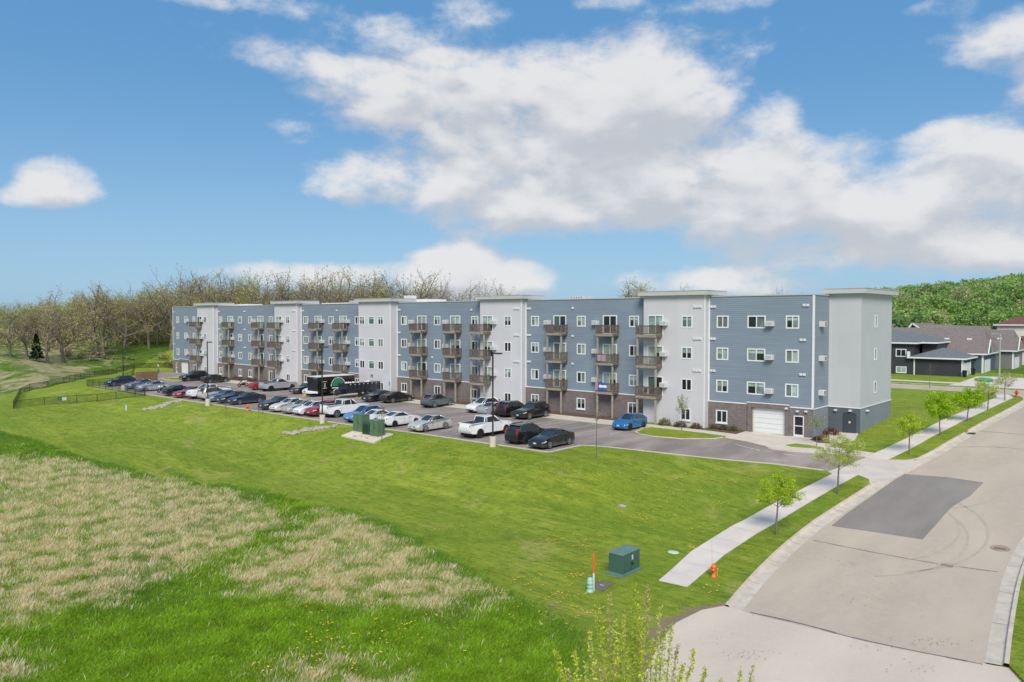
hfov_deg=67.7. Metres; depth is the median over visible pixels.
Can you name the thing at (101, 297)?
oak tree
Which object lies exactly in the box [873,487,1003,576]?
tyre marks
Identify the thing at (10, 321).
oak tree
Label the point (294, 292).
oak tree
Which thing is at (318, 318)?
patio door
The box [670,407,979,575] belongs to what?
sidewalk joints
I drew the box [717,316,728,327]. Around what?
window
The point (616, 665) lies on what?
poplar tree
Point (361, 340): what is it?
window
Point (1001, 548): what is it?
manhole cover
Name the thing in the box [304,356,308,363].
window
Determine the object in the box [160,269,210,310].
oak tree
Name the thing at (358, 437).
utility pad
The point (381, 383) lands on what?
window
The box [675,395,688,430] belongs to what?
sapling
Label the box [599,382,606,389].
flag
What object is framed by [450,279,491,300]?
oak tree
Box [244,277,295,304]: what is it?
oak tree
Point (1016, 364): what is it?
garage door
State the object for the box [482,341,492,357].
patio door
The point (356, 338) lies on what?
window
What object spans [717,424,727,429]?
shrub
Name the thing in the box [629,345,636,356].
window
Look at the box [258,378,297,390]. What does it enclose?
pickup truck
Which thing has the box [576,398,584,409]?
window
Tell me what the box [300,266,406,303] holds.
oak tree
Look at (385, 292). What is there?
oak tree
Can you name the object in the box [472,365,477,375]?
window
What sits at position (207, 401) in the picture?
lamp post
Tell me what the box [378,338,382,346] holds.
window
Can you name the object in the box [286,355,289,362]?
window
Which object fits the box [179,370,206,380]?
sport utility vehicle
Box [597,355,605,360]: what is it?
banner
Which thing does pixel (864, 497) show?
kerb joints
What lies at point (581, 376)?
window
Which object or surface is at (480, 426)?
pickup truck
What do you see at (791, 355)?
window
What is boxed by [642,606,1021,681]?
gravel pad
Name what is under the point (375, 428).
utility cabinet
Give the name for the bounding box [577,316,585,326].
window
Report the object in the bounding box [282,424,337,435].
rubble
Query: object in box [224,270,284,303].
oak tree
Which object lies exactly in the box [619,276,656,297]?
oak tree
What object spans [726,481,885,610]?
kerb
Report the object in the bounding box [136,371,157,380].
waste enclosure
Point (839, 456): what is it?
street tree
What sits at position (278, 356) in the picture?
patio door
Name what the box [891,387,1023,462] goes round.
kerb
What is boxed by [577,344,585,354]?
window
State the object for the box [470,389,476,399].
window
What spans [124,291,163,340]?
oak tree
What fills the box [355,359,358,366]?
window
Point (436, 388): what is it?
window
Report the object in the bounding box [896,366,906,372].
window
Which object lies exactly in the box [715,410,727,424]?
window
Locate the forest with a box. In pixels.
[875,272,1023,328]
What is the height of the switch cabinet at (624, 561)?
1.540 m
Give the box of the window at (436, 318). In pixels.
[434,316,439,324]
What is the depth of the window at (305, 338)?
125.20 m
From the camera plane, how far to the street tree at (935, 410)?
69.37 m
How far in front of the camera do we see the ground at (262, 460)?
58.98 m
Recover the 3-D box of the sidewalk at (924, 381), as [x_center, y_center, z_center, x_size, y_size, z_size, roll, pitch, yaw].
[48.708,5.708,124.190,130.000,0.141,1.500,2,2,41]
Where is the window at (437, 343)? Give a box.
[434,340,440,348]
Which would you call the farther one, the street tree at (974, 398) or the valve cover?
the street tree at (974, 398)
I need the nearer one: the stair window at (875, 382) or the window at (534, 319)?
the stair window at (875, 382)
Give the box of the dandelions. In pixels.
[78,390,753,670]
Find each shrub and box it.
[658,417,671,425]
[673,421,686,427]
[689,423,702,428]
[709,423,717,428]
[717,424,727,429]
[727,425,738,430]
[823,426,838,435]
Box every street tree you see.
[755,470,806,534]
[809,432,866,493]
[893,411,926,453]
[922,390,964,435]
[950,385,986,421]
[972,378,1008,409]
[994,371,1018,399]
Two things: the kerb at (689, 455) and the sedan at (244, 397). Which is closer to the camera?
the kerb at (689, 455)
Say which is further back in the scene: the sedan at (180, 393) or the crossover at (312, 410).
the sedan at (180, 393)
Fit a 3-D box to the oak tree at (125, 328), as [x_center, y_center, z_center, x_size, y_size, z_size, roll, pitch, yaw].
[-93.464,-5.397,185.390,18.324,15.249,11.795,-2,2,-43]
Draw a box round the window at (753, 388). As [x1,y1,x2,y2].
[747,381,764,394]
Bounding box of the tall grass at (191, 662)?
[0,431,575,681]
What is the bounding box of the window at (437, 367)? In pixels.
[434,363,440,372]
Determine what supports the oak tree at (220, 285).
on the ground at (262, 460)
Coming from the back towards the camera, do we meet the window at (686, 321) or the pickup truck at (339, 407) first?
the pickup truck at (339, 407)
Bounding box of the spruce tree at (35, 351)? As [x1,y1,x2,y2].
[29,333,44,361]
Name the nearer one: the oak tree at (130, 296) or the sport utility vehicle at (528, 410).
the sport utility vehicle at (528, 410)
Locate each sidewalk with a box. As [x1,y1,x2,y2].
[659,474,856,586]
[867,394,1012,458]
[891,379,956,383]
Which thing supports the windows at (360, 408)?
in the crossover at (348, 416)
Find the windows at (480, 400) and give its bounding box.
[474,398,498,402]
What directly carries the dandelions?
on the ground at (262, 460)
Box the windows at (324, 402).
[316,401,334,405]
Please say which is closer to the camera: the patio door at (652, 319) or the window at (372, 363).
the patio door at (652, 319)
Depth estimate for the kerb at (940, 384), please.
108.56 m
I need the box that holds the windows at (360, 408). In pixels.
[355,406,380,411]
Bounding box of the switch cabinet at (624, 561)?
[607,545,641,577]
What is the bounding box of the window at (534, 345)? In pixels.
[531,342,538,352]
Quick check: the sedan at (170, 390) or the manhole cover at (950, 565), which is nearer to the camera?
the manhole cover at (950, 565)
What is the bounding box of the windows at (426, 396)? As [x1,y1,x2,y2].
[423,394,444,399]
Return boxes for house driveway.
[951,376,1023,388]
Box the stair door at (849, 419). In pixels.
[843,412,855,432]
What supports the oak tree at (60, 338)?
on the ground at (262, 460)
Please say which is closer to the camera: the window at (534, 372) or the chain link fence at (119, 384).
the window at (534, 372)
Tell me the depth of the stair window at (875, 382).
76.01 m
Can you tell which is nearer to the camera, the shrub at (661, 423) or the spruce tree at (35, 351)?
the shrub at (661, 423)
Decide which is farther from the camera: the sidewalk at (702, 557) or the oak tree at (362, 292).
the oak tree at (362, 292)
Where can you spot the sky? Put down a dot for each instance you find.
(554, 149)
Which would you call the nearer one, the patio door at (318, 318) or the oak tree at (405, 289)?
the patio door at (318, 318)
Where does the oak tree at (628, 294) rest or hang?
on the ground at (262, 460)
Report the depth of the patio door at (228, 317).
141.20 m
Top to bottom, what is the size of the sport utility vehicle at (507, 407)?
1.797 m
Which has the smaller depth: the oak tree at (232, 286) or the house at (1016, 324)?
the house at (1016, 324)
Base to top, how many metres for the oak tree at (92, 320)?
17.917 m
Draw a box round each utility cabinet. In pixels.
[352,413,369,433]
[361,421,369,436]
[369,419,384,438]
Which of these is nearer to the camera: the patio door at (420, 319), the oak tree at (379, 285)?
the patio door at (420, 319)
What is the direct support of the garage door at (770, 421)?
in the apartment building
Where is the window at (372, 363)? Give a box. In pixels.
[368,360,374,368]
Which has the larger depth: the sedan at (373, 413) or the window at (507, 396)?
the window at (507, 396)
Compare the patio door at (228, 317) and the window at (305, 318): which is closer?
the window at (305, 318)
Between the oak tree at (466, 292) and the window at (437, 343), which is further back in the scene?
the oak tree at (466, 292)
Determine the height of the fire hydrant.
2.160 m
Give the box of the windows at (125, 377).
[114,376,133,379]
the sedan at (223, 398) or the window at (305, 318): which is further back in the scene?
the window at (305, 318)
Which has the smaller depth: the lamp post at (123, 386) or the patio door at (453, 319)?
the patio door at (453, 319)
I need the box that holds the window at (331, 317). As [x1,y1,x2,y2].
[328,316,333,323]
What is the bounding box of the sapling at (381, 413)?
[376,404,387,442]
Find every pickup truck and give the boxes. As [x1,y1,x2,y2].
[185,384,230,398]
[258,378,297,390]
[319,398,368,417]
[458,414,511,437]
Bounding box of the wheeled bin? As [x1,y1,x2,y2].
[962,370,966,376]
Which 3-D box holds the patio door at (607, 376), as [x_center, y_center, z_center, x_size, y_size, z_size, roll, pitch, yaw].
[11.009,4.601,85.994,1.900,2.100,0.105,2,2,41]
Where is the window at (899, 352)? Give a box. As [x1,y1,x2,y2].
[896,349,905,356]
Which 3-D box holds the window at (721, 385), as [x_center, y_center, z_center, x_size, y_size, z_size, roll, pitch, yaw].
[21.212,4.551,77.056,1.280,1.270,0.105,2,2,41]
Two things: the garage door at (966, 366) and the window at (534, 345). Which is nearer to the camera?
the window at (534, 345)
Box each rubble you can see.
[142,400,181,409]
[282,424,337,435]
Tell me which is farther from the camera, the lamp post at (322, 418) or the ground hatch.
the lamp post at (322, 418)
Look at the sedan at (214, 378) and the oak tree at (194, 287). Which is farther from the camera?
the oak tree at (194, 287)
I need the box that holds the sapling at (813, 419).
[808,413,826,445]
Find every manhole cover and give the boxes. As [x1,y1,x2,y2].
[937,562,957,568]
[990,545,1009,551]
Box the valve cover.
[667,550,678,553]
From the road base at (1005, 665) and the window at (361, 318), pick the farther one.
the window at (361, 318)
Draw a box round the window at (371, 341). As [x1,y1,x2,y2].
[368,338,374,346]
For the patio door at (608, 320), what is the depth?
85.79 m
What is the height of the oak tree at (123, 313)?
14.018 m
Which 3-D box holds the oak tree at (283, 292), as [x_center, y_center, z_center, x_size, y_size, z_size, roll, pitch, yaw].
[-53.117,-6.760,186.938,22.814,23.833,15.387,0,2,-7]
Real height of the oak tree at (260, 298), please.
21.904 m
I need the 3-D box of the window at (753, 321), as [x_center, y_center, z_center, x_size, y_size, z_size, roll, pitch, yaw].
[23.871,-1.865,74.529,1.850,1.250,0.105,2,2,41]
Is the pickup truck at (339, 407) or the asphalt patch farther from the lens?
the pickup truck at (339, 407)
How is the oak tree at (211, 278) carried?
on the ground at (262, 460)
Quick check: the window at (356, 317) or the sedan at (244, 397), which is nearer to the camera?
the sedan at (244, 397)
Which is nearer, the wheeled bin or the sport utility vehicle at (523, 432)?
the sport utility vehicle at (523, 432)
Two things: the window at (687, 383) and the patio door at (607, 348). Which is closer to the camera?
the window at (687, 383)
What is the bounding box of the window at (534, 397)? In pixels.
[531,394,538,401]
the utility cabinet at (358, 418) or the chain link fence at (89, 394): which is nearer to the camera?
the utility cabinet at (358, 418)
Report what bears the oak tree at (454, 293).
on the ground at (262, 460)
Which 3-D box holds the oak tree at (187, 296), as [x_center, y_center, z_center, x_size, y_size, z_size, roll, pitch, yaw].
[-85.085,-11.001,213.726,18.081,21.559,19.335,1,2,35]
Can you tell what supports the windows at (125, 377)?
in the crossover at (117, 380)
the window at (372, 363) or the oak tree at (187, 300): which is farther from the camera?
the oak tree at (187, 300)
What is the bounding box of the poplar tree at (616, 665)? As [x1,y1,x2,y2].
[552,583,755,681]
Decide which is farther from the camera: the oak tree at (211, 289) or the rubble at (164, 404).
the oak tree at (211, 289)
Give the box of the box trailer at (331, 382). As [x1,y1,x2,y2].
[303,374,354,396]
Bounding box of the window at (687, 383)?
[681,378,691,390]
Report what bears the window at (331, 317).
in the apartment building
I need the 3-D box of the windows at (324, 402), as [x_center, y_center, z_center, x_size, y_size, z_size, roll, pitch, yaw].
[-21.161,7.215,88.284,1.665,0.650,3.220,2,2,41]
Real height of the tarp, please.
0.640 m
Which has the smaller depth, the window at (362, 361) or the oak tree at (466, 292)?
the window at (362, 361)
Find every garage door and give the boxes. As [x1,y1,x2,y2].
[181,361,187,373]
[752,407,784,434]
[963,361,970,374]
[984,359,990,372]
[1014,357,1018,368]
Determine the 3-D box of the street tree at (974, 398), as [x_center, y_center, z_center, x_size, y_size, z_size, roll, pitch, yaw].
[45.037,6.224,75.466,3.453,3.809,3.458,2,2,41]
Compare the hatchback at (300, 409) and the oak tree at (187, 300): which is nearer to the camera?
the hatchback at (300, 409)
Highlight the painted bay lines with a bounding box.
[113,383,796,461]
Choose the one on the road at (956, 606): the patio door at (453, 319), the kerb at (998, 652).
the kerb at (998, 652)
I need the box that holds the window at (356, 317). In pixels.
[355,316,358,323]
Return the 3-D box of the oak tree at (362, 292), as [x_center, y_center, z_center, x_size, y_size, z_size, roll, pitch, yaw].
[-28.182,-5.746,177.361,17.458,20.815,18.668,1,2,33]
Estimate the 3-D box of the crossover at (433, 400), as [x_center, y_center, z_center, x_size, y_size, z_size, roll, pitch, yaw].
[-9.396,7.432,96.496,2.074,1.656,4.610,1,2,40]
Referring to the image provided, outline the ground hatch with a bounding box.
[595,580,613,591]
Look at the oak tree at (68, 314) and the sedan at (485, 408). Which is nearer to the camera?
the sedan at (485, 408)
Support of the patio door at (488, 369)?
in the apartment building
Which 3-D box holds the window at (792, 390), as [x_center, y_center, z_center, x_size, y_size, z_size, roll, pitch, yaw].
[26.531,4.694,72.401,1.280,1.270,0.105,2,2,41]
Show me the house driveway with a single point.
(1019, 384)
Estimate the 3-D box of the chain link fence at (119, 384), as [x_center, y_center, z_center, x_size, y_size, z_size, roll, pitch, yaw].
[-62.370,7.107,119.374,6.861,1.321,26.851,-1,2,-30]
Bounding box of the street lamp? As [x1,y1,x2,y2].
[992,333,1000,379]
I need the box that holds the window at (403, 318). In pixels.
[401,316,406,324]
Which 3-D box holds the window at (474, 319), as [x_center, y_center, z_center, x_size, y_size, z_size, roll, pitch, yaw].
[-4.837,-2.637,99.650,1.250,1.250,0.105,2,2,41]
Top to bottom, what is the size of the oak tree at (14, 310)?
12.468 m
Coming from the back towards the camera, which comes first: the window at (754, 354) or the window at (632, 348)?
the window at (632, 348)
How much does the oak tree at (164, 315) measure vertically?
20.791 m
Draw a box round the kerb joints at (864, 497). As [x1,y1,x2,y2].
[725,405,1022,665]
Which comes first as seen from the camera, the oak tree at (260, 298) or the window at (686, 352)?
the window at (686, 352)
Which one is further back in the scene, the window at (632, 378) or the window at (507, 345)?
the window at (507, 345)
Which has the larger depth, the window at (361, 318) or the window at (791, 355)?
the window at (361, 318)
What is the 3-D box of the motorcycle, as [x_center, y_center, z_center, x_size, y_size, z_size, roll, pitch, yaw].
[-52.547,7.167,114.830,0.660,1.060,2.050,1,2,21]
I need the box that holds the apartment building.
[172,287,898,437]
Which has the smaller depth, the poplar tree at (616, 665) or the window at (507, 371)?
the poplar tree at (616, 665)
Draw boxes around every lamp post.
[121,337,126,389]
[205,341,211,405]
[319,346,328,423]
[489,352,501,446]
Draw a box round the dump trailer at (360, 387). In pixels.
[332,380,379,396]
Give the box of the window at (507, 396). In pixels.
[504,392,510,400]
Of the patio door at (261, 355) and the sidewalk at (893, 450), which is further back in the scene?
the patio door at (261, 355)
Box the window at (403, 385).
[401,383,406,392]
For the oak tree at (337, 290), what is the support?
on the ground at (262, 460)
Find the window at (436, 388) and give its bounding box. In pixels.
[434,385,439,393]
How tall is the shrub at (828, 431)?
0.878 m
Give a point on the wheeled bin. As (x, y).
(964, 372)
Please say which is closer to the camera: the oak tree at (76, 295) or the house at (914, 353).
the house at (914, 353)
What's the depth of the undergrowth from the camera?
182.97 m
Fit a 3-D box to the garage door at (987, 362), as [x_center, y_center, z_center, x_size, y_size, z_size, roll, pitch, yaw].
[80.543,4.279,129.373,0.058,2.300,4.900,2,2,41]
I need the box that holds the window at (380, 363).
[378,361,383,369]
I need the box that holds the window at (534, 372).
[531,369,538,379]
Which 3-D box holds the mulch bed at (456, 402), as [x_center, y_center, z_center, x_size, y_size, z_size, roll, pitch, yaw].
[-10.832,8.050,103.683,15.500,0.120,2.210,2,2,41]
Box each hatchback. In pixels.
[292,400,321,415]
[612,412,646,430]
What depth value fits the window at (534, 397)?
93.28 m
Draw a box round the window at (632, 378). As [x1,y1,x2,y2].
[629,375,638,385]
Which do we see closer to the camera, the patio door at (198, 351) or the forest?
the patio door at (198, 351)
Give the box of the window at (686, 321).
[681,316,692,327]
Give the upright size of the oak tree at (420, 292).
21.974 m
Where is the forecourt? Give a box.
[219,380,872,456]
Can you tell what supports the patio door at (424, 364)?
in the apartment building
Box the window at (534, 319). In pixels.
[531,316,538,325]
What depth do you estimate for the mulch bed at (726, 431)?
75.69 m
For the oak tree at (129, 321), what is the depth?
187.85 m
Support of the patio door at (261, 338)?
in the apartment building
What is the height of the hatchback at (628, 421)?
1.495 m
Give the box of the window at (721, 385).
[716,380,727,392]
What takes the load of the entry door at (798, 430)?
in the apartment building
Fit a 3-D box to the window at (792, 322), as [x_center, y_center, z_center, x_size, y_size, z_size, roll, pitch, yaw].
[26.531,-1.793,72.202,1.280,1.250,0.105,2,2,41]
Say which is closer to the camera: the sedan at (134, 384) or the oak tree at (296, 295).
the sedan at (134, 384)
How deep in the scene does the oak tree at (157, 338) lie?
196.05 m
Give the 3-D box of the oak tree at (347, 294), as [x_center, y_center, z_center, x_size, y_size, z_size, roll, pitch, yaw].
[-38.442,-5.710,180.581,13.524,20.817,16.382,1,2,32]
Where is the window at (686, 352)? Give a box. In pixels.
[681,347,691,358]
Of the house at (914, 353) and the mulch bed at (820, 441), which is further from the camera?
the house at (914, 353)
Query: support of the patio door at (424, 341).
in the apartment building
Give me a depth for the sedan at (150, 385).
117.19 m
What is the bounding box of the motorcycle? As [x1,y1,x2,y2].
[157,385,166,392]
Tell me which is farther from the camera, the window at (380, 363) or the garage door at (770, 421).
the window at (380, 363)
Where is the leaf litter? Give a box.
[702,560,972,671]
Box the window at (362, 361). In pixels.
[359,360,364,368]
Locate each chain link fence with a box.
[13,389,19,408]
[17,388,145,407]
[20,363,170,394]
[89,378,144,395]
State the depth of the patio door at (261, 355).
134.21 m
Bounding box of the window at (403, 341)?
[401,339,406,347]
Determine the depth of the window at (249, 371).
136.65 m
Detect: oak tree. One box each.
[0,300,36,356]
[0,303,25,338]
[0,309,8,339]
[1,298,31,327]
[1,305,45,356]
[3,296,70,362]
[7,283,108,361]
[19,309,50,337]
[22,296,66,318]
[36,295,97,343]
[43,280,131,355]
[52,295,97,344]
[58,290,102,335]
[64,286,126,356]
[81,287,127,317]
[87,292,135,345]
[88,288,159,348]
[101,292,135,327]
[109,287,148,319]
[114,284,173,348]
[114,285,180,326]
[117,291,169,343]
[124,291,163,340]
[132,282,186,344]
[137,269,212,349]
[138,270,191,304]
[159,270,251,306]
[160,263,239,305]
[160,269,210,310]
[161,289,206,325]
[172,286,219,306]
[178,269,213,303]
[192,269,249,305]
[202,274,243,302]
[207,272,266,303]
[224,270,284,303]
[227,274,288,304]
[231,269,281,303]
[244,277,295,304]
[246,265,322,304]
[251,265,346,304]
[282,267,335,301]
[290,268,349,303]
[292,266,368,302]
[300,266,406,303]
[302,264,372,302]
[323,274,366,302]
[334,273,388,301]
[337,271,430,300]
[358,267,427,298]
[365,271,415,297]
[380,269,445,298]
[384,274,433,298]
[400,272,466,300]
[429,279,451,300]
[432,280,470,300]
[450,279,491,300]
[456,280,514,300]
[473,279,529,295]
[617,277,652,297]
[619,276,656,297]
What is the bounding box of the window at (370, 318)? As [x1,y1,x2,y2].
[368,316,373,324]
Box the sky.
[0,0,1023,311]
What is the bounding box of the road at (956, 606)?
[742,383,1023,663]
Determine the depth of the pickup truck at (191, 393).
105.93 m
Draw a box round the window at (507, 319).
[504,316,510,325]
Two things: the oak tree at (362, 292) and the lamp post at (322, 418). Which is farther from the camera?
the oak tree at (362, 292)
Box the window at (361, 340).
[359,338,364,346]
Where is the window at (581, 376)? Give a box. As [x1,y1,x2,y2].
[577,372,585,382]
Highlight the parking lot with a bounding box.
[98,372,863,470]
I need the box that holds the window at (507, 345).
[504,342,510,351]
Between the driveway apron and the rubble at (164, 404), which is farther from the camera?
the rubble at (164, 404)
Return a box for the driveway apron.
[828,457,926,486]
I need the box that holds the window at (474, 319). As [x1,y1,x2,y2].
[471,316,477,325]
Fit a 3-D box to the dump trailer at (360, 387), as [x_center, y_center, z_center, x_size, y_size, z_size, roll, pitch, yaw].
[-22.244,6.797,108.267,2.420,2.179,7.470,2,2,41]
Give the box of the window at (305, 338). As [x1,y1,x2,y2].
[303,336,307,343]
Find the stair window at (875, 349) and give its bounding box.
[874,348,876,359]
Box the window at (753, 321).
[747,315,765,327]
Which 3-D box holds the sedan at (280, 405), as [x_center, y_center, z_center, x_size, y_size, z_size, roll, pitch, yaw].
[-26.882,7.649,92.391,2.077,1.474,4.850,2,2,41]
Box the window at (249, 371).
[248,370,251,377]
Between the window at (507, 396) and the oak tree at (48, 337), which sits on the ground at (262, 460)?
the oak tree at (48, 337)
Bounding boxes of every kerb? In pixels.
[94,386,547,452]
[549,445,823,470]
[635,428,722,439]
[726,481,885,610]
[762,445,861,456]
[886,463,923,484]
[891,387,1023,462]
[892,382,1015,388]
[985,536,1023,664]
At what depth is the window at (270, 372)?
132.40 m
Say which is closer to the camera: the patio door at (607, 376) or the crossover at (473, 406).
the patio door at (607, 376)
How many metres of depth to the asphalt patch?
52.17 m
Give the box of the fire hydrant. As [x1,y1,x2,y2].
[709,563,718,577]
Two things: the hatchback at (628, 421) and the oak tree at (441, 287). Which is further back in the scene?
the oak tree at (441, 287)
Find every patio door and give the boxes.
[197,350,201,360]
[227,316,232,326]
[257,316,262,326]
[259,334,263,345]
[259,353,263,363]
[275,316,281,327]
[276,335,281,347]
[276,354,281,366]
[315,316,321,327]
[315,356,320,368]
[339,316,346,327]
[339,337,346,348]
[340,357,346,369]
[417,316,425,330]
[417,339,426,352]
[417,362,426,375]
[450,315,459,329]
[450,340,459,355]
[450,364,459,378]
[482,315,492,331]
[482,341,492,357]
[482,366,491,382]
[553,315,565,332]
[553,342,565,358]
[553,369,565,387]
[602,372,616,391]
[603,315,616,333]
[603,344,616,362]
[647,315,662,334]
[647,345,662,365]
[647,375,662,395]
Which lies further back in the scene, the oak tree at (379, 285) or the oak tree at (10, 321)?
the oak tree at (379, 285)
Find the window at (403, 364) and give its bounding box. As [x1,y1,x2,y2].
[401,361,406,370]
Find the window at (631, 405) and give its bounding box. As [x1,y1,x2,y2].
[628,402,635,412]
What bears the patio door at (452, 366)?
in the apartment building
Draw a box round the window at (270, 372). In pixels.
[269,371,272,380]
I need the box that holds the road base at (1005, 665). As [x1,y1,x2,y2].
[727,606,1008,667]
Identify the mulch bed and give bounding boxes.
[414,397,469,404]
[550,411,617,420]
[700,427,743,433]
[810,434,830,443]
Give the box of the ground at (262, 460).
[0,308,1023,681]
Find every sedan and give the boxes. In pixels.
[125,379,154,388]
[136,380,169,390]
[162,385,185,394]
[172,386,197,397]
[200,374,230,382]
[205,389,234,401]
[215,391,244,402]
[227,392,265,404]
[248,380,267,389]
[259,396,289,408]
[269,398,299,410]
[281,399,312,413]
[289,383,306,393]
[361,390,387,401]
[365,409,388,418]
[377,411,421,426]
[379,391,413,402]
[407,414,451,431]
[477,402,498,414]
[528,428,574,448]
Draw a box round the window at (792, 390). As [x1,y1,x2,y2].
[785,383,798,397]
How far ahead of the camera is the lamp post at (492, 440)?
66.30 m
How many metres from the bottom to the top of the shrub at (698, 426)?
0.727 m
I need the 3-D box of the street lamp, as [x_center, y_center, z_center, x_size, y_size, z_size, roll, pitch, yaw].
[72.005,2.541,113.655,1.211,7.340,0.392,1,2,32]
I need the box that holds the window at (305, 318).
[303,316,307,323]
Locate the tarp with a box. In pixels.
[974,378,993,381]
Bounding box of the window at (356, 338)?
[355,337,358,345]
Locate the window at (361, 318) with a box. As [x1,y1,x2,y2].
[359,316,364,324]
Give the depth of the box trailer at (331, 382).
109.13 m
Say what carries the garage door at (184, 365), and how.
in the apartment building
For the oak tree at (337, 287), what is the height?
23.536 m
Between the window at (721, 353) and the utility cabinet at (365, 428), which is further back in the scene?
the window at (721, 353)
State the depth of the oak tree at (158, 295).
213.47 m
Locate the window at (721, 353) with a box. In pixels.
[716,347,727,359]
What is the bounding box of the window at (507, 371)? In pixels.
[504,368,510,377]
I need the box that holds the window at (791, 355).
[785,349,798,362]
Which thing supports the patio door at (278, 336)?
in the apartment building
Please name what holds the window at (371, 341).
in the apartment building
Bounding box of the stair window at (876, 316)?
[875,315,877,327]
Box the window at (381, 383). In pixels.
[380,382,383,389]
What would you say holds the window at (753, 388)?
in the apartment building
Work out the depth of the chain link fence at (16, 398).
111.44 m
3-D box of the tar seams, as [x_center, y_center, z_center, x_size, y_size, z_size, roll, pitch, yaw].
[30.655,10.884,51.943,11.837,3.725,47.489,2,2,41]
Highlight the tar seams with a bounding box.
[751,431,1023,664]
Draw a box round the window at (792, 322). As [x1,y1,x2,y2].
[786,315,798,328]
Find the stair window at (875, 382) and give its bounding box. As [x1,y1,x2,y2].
[874,381,876,392]
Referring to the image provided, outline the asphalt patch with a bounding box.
[832,474,983,538]
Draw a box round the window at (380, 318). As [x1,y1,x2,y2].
[378,316,382,324]
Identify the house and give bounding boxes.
[891,330,977,376]
[892,327,998,372]
[909,323,990,334]
[989,329,1023,368]
[993,316,1023,364]
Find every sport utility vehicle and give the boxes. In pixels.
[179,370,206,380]
[197,386,222,399]
[495,399,523,416]
[504,421,545,443]
[512,401,549,419]
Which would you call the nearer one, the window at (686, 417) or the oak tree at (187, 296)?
the window at (686, 417)
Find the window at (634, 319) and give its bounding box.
[629,316,638,326]
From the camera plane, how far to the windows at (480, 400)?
90.99 m
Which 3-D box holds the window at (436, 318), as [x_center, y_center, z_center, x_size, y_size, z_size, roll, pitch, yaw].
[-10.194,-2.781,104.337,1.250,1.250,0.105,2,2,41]
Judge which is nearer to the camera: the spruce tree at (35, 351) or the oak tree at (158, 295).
the spruce tree at (35, 351)
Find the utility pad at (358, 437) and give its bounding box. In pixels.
[341,431,392,443]
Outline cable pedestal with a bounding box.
[586,553,594,592]
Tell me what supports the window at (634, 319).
in the apartment building
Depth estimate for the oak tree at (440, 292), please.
186.00 m
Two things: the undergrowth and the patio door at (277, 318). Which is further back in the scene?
the undergrowth
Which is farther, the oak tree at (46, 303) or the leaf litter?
the oak tree at (46, 303)
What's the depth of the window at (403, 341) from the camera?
109.00 m
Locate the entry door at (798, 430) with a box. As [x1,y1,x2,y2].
[793,415,803,436]
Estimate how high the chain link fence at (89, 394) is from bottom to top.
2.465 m
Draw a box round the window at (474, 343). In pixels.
[472,341,477,349]
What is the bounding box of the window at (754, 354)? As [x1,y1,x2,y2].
[747,348,764,361]
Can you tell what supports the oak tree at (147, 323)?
on the ground at (262, 460)
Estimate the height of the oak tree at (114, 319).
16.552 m
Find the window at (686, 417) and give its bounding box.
[679,408,690,421]
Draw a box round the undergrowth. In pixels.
[0,318,172,365]
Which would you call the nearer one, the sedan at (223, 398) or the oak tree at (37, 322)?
the sedan at (223, 398)
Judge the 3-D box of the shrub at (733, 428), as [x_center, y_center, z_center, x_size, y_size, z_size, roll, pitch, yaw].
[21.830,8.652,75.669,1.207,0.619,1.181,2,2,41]
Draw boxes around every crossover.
[104,375,135,385]
[305,400,335,416]
[343,404,384,420]
[420,393,454,407]
[465,397,499,411]
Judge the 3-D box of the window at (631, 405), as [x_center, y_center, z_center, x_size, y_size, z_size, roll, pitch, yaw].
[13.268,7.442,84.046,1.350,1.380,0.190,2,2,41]
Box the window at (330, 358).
[329,357,332,364]
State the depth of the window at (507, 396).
95.10 m
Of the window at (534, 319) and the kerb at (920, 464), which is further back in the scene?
the window at (534, 319)
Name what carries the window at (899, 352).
in the house at (914, 353)
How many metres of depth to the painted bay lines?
81.66 m

